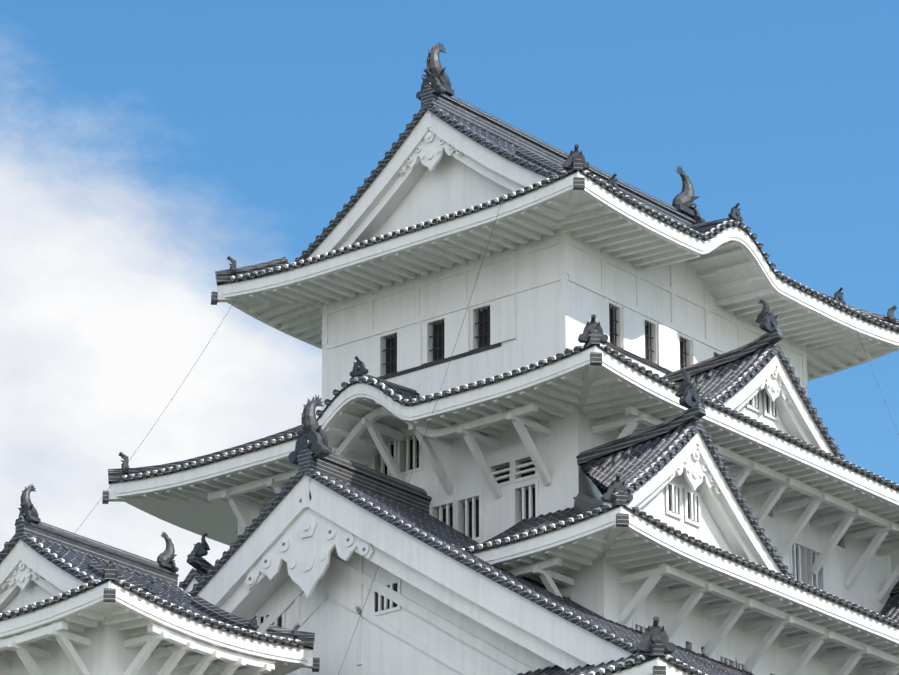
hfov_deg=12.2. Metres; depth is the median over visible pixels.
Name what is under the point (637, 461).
roof tiles
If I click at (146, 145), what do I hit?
sky
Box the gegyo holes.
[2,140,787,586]
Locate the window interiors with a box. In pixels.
[261,309,837,626]
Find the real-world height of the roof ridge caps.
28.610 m
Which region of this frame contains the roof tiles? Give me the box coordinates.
[1,105,898,674]
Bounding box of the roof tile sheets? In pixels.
[0,169,898,674]
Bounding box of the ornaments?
[15,42,896,653]
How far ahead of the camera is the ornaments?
128.82 m
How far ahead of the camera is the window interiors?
133.66 m
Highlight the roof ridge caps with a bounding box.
[0,83,898,674]
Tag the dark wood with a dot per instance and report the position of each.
(488, 347)
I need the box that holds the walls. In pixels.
[0,151,891,674]
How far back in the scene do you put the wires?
133.03 m
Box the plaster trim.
[0,109,898,674]
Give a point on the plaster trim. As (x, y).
(360, 423)
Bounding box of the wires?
[77,205,898,674]
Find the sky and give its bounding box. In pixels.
[0,0,898,586]
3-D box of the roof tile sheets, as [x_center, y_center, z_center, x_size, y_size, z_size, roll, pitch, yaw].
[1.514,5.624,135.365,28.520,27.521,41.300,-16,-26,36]
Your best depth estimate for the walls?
132.87 m
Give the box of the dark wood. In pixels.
[377,304,716,379]

